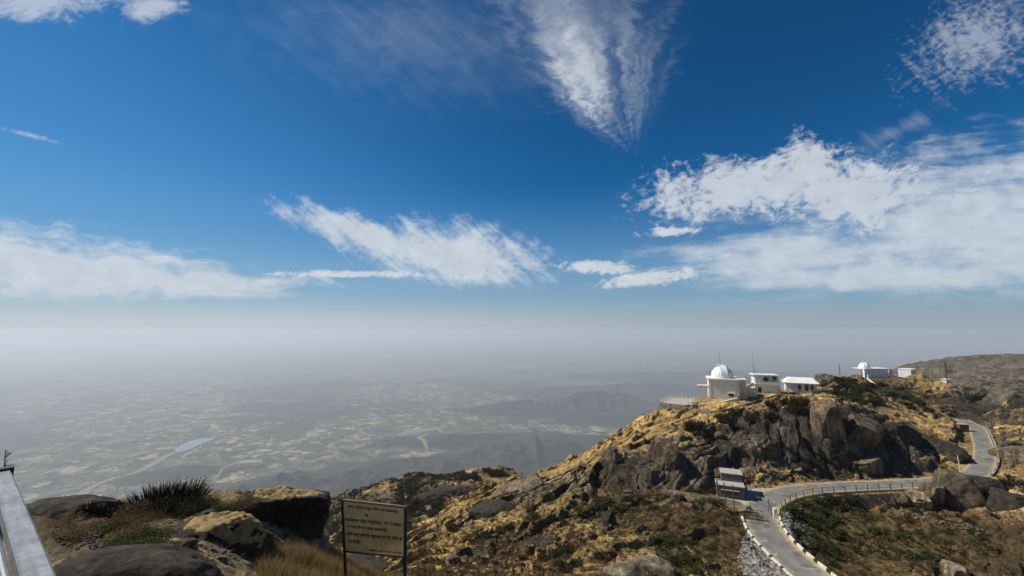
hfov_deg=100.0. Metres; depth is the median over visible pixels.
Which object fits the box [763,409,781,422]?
succulent bush
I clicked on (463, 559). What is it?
boulder
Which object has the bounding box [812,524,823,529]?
shrub
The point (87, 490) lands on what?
river
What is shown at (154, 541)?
shrub
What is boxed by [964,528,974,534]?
shrub
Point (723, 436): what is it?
shrub
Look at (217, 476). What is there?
road
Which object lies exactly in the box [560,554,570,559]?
shrub
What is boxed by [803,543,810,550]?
shrub
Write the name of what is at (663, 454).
cliff rock
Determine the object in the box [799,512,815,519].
shrub
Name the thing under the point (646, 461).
cliff rock
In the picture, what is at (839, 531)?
shrub
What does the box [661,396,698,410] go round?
terrace
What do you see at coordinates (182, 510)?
shrub
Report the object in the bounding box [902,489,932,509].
boulder
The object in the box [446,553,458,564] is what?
boulder
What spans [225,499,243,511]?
shrub
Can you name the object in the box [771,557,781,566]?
kerb stone
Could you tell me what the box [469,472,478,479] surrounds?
shrub
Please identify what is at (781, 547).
road
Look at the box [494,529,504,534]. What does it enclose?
shrub
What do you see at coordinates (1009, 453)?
boulder
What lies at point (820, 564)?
kerb stone
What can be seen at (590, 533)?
boulder
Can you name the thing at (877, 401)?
shrub
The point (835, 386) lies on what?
shrub
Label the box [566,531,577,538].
shrub
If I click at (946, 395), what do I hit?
shrub
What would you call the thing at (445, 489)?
boulder
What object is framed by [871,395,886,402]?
shrub
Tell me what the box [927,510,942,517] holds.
shrub
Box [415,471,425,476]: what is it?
shrub
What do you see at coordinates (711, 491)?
shrub
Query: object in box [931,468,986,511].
boulder
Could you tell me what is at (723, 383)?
observatory
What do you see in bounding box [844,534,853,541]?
shrub
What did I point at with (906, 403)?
shrub
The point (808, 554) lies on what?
kerb stone
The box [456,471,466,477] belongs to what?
shrub
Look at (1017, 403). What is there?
boulder
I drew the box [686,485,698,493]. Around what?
shrub
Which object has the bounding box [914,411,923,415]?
boulder
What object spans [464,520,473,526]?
boulder
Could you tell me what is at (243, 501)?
shrub
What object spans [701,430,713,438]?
succulent bush
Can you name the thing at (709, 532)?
shrub
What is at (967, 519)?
shrub
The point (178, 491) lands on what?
succulent bush
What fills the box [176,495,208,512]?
shrub
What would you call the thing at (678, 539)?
shrub
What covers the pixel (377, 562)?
boulder
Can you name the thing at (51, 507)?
outcrop
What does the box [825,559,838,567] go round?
shrub
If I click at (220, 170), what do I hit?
sky
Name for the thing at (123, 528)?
shrub
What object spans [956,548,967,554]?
shrub
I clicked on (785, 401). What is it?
succulent bush
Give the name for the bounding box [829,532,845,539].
shrub
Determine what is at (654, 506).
shrub
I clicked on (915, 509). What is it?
shrub
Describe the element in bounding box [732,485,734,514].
metal pole
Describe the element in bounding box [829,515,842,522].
shrub
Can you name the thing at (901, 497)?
boulder
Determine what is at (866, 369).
observatory
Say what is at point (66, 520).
shrub
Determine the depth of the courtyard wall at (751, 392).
127.16 m
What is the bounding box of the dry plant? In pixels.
[4,450,15,466]
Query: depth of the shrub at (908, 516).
71.72 m
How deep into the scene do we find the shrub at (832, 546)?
62.02 m
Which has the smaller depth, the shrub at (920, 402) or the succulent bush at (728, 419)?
the succulent bush at (728, 419)
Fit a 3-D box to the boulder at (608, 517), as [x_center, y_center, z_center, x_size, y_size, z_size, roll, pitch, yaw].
[13.724,33.091,60.656,2.181,2.964,1.762,-1,-6,12]
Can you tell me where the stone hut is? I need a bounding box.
[715,467,751,499]
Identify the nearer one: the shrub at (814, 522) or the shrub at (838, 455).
the shrub at (814, 522)
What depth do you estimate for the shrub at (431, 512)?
208.17 m
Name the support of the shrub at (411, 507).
on the hill
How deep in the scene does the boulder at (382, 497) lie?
228.10 m
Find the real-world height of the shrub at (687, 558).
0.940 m
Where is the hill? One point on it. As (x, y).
(965, 368)
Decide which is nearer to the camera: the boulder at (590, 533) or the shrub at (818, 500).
the boulder at (590, 533)
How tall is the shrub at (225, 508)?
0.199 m
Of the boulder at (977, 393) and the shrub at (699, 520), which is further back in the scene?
the boulder at (977, 393)
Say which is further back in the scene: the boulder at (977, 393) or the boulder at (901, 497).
the boulder at (977, 393)
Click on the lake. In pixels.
(191, 444)
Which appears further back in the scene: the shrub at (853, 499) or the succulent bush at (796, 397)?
the succulent bush at (796, 397)
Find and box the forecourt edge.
[699,398,737,406]
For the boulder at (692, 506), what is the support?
on the hill
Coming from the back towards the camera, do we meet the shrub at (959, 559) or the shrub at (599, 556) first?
the shrub at (959, 559)
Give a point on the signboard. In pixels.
(374, 528)
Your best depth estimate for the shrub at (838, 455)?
85.64 m
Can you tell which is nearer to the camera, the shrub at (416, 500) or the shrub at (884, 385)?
the shrub at (884, 385)
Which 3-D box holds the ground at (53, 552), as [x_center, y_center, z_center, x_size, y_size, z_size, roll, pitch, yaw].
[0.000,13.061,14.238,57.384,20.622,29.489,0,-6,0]
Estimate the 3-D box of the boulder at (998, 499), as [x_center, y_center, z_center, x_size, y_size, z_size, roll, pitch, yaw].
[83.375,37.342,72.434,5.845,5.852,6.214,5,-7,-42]
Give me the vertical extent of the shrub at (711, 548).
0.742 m
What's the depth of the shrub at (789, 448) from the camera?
86.16 m
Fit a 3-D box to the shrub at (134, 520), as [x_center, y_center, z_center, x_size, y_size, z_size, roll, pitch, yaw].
[-8.657,5.223,9.674,0.964,0.338,0.923,1,-6,-7]
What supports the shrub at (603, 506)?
on the hill
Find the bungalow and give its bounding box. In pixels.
[781,375,818,391]
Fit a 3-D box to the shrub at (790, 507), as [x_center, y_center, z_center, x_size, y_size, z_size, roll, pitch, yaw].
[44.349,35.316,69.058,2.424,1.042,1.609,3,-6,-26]
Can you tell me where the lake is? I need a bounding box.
[174,438,214,451]
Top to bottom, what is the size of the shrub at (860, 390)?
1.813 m
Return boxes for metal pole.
[723,482,726,512]
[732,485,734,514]
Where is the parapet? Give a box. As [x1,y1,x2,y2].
[982,425,999,476]
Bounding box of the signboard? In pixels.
[341,498,407,575]
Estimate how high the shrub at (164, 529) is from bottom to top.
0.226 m
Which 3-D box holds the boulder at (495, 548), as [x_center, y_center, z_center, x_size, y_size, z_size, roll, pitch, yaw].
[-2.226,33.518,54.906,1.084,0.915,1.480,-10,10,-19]
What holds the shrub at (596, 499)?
on the hill
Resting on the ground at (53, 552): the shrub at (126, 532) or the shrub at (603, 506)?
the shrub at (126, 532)
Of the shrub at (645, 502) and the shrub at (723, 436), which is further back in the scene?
the shrub at (723, 436)
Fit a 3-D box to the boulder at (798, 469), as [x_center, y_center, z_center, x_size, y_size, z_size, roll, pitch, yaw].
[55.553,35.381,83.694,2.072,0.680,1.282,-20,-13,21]
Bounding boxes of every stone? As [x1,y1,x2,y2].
[176,537,198,548]
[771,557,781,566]
[806,552,814,560]
[817,561,827,570]
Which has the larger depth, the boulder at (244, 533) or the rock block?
the rock block
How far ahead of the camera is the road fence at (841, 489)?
75.67 m
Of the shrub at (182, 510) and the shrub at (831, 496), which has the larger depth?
the shrub at (831, 496)
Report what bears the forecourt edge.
on the hill
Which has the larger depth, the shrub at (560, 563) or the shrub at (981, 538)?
the shrub at (981, 538)
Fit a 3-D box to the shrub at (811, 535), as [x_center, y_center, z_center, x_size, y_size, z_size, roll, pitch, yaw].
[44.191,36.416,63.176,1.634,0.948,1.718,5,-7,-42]
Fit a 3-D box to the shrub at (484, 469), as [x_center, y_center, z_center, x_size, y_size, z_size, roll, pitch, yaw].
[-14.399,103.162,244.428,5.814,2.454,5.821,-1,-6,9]
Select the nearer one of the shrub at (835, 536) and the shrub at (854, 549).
the shrub at (854, 549)
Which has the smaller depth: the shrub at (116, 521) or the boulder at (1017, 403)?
the shrub at (116, 521)
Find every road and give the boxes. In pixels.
[206,445,264,488]
[417,433,428,449]
[744,419,996,575]
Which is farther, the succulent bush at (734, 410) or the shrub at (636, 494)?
the succulent bush at (734, 410)
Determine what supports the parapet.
on the road at (781, 547)
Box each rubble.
[397,376,1023,573]
[737,506,819,575]
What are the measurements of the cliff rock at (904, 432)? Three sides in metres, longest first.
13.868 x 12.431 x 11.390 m
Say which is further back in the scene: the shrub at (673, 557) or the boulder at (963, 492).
the boulder at (963, 492)
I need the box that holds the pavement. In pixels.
[716,488,770,504]
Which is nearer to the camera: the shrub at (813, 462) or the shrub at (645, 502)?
the shrub at (645, 502)
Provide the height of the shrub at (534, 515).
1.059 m
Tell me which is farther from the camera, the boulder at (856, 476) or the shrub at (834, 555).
the boulder at (856, 476)
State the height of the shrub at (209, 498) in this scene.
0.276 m
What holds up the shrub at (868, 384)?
on the hill
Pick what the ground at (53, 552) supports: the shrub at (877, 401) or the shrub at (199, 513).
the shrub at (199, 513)
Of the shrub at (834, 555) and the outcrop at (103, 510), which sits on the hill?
the shrub at (834, 555)
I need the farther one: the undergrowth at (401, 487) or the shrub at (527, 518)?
the undergrowth at (401, 487)
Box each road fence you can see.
[780,482,933,514]
[986,424,998,474]
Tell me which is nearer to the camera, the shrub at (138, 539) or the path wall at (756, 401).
the shrub at (138, 539)
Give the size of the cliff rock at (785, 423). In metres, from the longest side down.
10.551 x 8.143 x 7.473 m
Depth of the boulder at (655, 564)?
43.14 m
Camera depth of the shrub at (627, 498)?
71.36 m
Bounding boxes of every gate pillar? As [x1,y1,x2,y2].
[745,503,762,515]
[768,499,777,517]
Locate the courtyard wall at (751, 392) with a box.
[746,388,756,396]
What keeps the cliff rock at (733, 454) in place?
on the hill
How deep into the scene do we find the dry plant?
2.40 m
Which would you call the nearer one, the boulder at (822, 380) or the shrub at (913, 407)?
the shrub at (913, 407)
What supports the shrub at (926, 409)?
on the hill
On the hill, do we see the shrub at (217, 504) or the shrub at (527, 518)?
the shrub at (527, 518)
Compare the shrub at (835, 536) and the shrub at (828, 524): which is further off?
the shrub at (828, 524)
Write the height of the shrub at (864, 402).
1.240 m
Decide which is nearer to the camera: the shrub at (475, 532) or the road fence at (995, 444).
the shrub at (475, 532)
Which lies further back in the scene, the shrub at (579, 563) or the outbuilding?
the outbuilding
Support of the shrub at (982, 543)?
on the hill
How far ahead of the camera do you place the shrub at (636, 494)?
72.55 m
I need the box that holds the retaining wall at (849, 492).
[779,488,918,515]
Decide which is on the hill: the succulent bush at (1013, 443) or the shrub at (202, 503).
the succulent bush at (1013, 443)
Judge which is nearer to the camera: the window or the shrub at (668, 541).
the shrub at (668, 541)
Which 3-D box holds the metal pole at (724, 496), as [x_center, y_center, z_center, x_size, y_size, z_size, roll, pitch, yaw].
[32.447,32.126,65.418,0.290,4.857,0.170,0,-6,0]
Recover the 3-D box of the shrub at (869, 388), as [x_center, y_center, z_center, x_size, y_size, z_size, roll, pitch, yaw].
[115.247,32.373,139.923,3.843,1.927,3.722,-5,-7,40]
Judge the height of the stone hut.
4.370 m
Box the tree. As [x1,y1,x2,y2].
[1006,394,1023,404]
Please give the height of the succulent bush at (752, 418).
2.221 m
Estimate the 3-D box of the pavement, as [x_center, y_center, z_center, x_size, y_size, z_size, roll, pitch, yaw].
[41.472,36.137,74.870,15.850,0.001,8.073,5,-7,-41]
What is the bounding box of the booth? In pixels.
[956,423,968,430]
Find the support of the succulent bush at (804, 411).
on the hill
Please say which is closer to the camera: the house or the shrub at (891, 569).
the shrub at (891, 569)
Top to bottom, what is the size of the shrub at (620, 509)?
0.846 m
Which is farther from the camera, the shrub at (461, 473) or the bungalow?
the shrub at (461, 473)
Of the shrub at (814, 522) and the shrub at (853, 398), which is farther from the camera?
the shrub at (853, 398)
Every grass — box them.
[244,536,410,575]
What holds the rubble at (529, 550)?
on the hill
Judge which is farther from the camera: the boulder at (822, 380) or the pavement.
the boulder at (822, 380)
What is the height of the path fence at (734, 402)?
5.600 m
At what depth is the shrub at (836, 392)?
117.34 m
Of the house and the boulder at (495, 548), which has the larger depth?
the house
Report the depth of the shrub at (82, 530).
8.22 m
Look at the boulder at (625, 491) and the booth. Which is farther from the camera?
the booth
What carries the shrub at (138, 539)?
on the ground at (53, 552)
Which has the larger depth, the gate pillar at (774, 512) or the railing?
the gate pillar at (774, 512)
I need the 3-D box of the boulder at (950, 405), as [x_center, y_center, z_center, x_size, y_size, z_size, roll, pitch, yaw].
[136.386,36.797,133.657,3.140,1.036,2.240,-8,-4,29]
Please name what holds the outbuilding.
on the hill
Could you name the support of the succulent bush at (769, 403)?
on the hill
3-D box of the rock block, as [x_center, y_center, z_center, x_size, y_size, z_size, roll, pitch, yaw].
[-7.083,7.675,13.135,2.496,2.835,1.412,13,-10,-21]
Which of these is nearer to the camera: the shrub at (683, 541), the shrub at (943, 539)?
the shrub at (683, 541)
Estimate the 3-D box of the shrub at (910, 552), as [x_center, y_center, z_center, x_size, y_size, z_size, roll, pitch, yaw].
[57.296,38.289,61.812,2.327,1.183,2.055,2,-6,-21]
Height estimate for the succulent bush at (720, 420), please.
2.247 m
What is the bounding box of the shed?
[942,378,951,382]
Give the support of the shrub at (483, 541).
on the hill
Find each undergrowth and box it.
[323,465,523,547]
[330,374,1023,575]
[933,368,1023,395]
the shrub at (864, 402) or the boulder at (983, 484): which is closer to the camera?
the boulder at (983, 484)
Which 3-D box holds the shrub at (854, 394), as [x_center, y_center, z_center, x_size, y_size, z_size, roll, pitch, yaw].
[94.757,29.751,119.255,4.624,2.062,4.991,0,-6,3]
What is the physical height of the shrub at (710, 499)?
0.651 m
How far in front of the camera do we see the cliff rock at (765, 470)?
82.01 m
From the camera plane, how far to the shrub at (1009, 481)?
77.23 m
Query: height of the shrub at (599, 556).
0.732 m
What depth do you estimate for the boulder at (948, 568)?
58.05 m
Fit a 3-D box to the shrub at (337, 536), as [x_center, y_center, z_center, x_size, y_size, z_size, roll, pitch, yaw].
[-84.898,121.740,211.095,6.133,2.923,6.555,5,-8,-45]
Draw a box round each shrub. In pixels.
[36,511,91,527]
[38,515,103,543]
[90,514,137,532]
[96,529,139,547]
[97,509,153,532]
[97,531,144,548]
[98,519,125,534]
[102,522,152,541]
[105,521,141,535]
[109,535,153,546]
[110,498,155,519]
[114,494,134,504]
[116,533,158,545]
[118,525,177,542]
[130,536,174,544]
[143,538,173,543]
[145,494,213,518]
[145,509,170,521]
[148,524,179,537]
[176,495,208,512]
[179,511,204,523]
[196,494,219,511]
[211,497,231,509]
[215,504,233,512]
[221,493,259,511]
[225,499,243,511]
[333,533,341,540]
[408,505,417,511]
[410,497,424,504]
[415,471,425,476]
[424,507,438,516]
[446,522,455,529]
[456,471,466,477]
[458,490,467,495]
[459,474,467,479]
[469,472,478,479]
[470,530,479,537]
[474,539,486,546]
[482,467,491,472]
[487,469,498,476]
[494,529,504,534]
[498,470,507,476]
[517,554,527,559]
[523,515,530,520]
[528,511,539,518]
[538,551,548,561]
[550,559,565,569]
[559,519,568,526]
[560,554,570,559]
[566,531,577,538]
[573,559,582,567]
[591,497,603,503]
[595,550,603,560]
[599,502,607,510]
[617,507,624,512]
[621,495,631,501]
[632,492,643,498]
[641,500,650,504]
[648,504,662,509]
[648,534,661,542]
[659,536,672,547]
[667,555,679,563]
[672,533,684,542]
[679,540,689,545]
[681,553,694,564]
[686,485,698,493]
[692,566,703,575]
[693,555,702,562]
[695,517,704,523]
[703,526,714,534]
[705,545,717,551]
[706,489,715,494]
[707,497,716,503]
[718,434,726,438]
[783,504,794,512]
[784,447,793,450]
[791,512,803,519]
[795,527,805,534]
[798,462,812,468]
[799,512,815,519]
[800,499,810,504]
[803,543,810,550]
[805,457,820,465]
[805,502,826,511]
[806,531,819,539]
[807,519,819,526]
[807,538,824,549]
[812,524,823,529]
[813,496,821,502]
[815,516,827,523]
[820,520,833,527]
[825,493,837,500]
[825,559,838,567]
[826,543,837,551]
[827,388,846,395]
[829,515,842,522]
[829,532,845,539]
[829,552,842,559]
[831,385,841,388]
[831,453,843,459]
[832,504,845,512]
[833,528,847,535]
[838,381,851,387]
[840,383,854,387]
[842,503,850,510]
[843,396,860,401]
[844,491,860,502]
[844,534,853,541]
[847,391,862,398]
[849,453,857,457]
[849,545,859,552]
[852,388,864,393]
[854,506,863,512]
[856,399,869,404]
[860,385,872,390]
[863,382,876,386]
[869,527,880,533]
[870,398,880,403]
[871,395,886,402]
[877,382,889,387]
[882,565,893,571]
[886,440,898,446]
[898,401,913,405]
[900,514,912,520]
[905,405,918,409]
[905,549,919,558]
[909,507,921,513]
[912,399,925,405]
[918,549,937,561]
[923,407,935,412]
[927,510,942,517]
[940,394,950,397]
[940,536,954,544]
[944,528,955,534]
[954,557,968,564]
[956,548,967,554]
[960,516,974,523]
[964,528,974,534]
[967,537,988,546]
[974,535,990,542]
[987,512,1000,518]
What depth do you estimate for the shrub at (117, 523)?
9.45 m
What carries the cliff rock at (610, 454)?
on the hill
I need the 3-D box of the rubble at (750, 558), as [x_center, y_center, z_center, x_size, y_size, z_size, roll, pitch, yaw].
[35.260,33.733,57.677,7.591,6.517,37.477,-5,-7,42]
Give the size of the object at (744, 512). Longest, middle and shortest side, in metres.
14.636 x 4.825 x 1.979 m
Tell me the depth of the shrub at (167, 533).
7.22 m
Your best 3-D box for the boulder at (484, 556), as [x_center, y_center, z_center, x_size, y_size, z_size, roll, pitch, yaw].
[-3.055,29.849,47.492,1.794,1.249,1.644,1,-14,-14]
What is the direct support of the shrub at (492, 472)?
on the hill
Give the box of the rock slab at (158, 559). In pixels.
[53,543,223,575]
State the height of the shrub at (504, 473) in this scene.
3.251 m
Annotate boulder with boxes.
[157,511,273,559]
[348,553,387,573]
[376,494,398,503]
[414,484,479,501]
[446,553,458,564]
[455,546,472,555]
[459,555,468,564]
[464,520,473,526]
[467,499,516,520]
[476,550,491,564]
[490,473,545,495]
[490,532,498,538]
[491,559,498,564]
[493,544,499,552]
[519,537,559,546]
[525,542,534,547]
[585,530,594,536]
[601,511,616,525]
[603,554,675,575]
[623,489,631,493]
[636,522,643,530]
[666,498,698,510]
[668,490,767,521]
[794,467,803,471]
[813,374,836,386]
[854,473,859,479]
[892,491,908,504]
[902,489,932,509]
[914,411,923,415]
[918,481,945,505]
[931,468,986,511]
[939,395,978,404]
[939,559,969,575]
[944,404,954,407]
[954,402,1009,415]
[957,386,987,400]
[970,475,1008,497]
[982,408,1023,425]
[985,487,1023,511]
[988,445,1023,461]
[1010,398,1023,408]
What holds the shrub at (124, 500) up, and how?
on the ground at (53, 552)
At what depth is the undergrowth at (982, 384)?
439.44 m
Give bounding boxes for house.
[746,353,780,392]
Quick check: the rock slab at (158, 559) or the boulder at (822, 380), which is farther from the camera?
the boulder at (822, 380)
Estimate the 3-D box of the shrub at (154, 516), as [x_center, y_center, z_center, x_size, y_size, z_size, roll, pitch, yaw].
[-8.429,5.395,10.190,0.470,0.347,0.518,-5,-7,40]
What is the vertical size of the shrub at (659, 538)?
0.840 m
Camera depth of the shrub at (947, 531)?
68.35 m
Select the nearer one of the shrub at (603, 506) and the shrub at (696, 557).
the shrub at (696, 557)
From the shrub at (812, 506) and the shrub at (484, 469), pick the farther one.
the shrub at (484, 469)
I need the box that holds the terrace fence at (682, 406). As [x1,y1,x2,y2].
[664,403,698,409]
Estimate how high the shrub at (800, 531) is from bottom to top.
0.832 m
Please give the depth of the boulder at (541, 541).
53.92 m
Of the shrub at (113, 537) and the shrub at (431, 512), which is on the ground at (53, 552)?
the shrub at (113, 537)
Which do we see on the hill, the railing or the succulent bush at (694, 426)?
the succulent bush at (694, 426)
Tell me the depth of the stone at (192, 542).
7.68 m
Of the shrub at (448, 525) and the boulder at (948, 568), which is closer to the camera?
the boulder at (948, 568)
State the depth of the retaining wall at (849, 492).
75.89 m
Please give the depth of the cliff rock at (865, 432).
88.87 m
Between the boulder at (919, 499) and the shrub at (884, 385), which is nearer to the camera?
the boulder at (919, 499)
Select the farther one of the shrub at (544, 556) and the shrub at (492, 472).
the shrub at (492, 472)
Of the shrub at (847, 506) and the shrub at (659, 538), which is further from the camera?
the shrub at (847, 506)
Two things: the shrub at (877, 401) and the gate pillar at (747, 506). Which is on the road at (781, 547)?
the gate pillar at (747, 506)
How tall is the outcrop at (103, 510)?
0.736 m
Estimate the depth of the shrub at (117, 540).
6.94 m
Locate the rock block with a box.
[244,485,330,539]
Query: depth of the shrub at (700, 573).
42.83 m
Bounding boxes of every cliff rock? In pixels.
[600,445,622,468]
[640,458,653,465]
[646,437,681,471]
[687,457,703,468]
[714,439,740,464]
[755,468,771,472]
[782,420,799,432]
[810,400,847,450]
[846,413,884,450]
[852,454,883,474]
[881,422,922,445]
[922,434,971,463]
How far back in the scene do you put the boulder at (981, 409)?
127.22 m
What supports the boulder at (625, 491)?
on the hill
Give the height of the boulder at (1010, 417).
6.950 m
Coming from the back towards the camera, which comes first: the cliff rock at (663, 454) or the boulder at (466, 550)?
the cliff rock at (663, 454)
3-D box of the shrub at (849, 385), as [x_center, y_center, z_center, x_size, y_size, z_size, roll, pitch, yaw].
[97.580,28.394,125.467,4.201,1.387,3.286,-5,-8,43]
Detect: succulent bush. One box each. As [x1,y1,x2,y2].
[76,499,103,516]
[119,477,219,516]
[683,418,705,432]
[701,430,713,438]
[715,414,726,423]
[719,414,738,424]
[724,410,741,418]
[729,407,742,415]
[742,412,759,423]
[763,398,779,408]
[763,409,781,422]
[777,395,799,406]
[784,404,801,414]
[789,395,809,403]
[791,397,813,406]
[794,406,809,413]
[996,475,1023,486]
[1007,441,1021,445]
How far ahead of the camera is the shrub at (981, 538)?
65.78 m
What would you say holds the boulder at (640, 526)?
on the hill
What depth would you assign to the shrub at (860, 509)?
73.28 m
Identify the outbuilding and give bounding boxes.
[898,368,915,377]
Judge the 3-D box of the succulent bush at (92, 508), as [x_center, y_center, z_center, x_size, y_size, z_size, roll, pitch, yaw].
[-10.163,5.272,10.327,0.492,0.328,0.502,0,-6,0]
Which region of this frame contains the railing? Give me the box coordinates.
[0,466,55,575]
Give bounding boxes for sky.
[0,0,1023,344]
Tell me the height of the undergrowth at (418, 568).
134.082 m
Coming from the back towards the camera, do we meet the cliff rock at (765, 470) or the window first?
the cliff rock at (765, 470)
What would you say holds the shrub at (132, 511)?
on the ground at (53, 552)
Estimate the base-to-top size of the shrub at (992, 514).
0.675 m
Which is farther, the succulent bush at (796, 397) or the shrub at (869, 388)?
the shrub at (869, 388)
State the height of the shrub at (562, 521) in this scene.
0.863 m
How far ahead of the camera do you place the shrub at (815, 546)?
61.45 m
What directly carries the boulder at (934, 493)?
on the hill
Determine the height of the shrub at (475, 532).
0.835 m
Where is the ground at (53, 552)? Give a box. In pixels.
[2,489,341,575]
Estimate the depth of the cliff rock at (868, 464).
85.10 m
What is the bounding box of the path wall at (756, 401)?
[688,390,829,414]
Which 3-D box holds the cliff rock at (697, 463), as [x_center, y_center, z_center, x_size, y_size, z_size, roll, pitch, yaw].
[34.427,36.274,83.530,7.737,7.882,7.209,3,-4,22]
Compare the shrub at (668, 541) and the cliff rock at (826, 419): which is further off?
the cliff rock at (826, 419)
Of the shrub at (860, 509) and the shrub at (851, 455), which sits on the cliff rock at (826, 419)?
the shrub at (851, 455)
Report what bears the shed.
on the hill
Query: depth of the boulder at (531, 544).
51.75 m
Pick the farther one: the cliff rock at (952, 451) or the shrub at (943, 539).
the cliff rock at (952, 451)
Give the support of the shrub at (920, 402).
on the hill
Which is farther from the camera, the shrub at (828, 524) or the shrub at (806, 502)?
the shrub at (806, 502)
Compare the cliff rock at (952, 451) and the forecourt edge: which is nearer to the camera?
the cliff rock at (952, 451)
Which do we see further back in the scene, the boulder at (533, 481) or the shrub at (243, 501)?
the boulder at (533, 481)
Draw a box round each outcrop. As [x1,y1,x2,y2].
[26,494,123,518]
[76,502,107,518]
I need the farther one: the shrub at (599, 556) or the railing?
the shrub at (599, 556)
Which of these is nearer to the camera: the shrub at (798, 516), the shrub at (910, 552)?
the shrub at (910, 552)
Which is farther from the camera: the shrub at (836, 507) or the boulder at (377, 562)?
the shrub at (836, 507)
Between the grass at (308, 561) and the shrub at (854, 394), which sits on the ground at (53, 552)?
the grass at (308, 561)
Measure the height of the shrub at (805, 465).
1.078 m
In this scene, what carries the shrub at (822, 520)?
on the hill
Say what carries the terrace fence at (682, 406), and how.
on the hill
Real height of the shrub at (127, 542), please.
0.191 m
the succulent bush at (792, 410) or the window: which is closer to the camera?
the window
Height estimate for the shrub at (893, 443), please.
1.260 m
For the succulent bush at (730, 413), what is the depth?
99.05 m
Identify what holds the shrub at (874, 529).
on the hill
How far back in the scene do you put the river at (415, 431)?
5953.19 m
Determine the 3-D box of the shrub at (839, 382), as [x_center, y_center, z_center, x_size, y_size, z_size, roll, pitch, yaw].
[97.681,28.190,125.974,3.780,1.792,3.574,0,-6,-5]
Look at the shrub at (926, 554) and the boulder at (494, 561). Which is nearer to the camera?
the boulder at (494, 561)
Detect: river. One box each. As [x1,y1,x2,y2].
[77,452,177,494]
[396,428,441,435]
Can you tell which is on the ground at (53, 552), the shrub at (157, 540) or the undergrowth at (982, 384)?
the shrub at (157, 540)
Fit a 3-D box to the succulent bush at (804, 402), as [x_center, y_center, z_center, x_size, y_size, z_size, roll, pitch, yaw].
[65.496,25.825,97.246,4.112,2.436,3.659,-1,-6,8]
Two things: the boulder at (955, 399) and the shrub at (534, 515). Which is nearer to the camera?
the shrub at (534, 515)
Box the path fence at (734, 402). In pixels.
[688,386,816,410]
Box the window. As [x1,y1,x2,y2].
[721,489,738,495]
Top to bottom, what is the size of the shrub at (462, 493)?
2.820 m
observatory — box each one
[697,354,756,399]
[852,362,893,377]
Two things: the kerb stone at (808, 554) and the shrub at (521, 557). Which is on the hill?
the shrub at (521, 557)
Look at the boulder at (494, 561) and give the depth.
42.01 m
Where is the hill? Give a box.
[323,353,1023,575]
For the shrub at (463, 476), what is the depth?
236.28 m
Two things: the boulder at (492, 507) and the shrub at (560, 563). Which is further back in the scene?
the boulder at (492, 507)
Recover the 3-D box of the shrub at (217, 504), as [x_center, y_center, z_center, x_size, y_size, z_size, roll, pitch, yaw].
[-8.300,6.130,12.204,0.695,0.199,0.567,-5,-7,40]

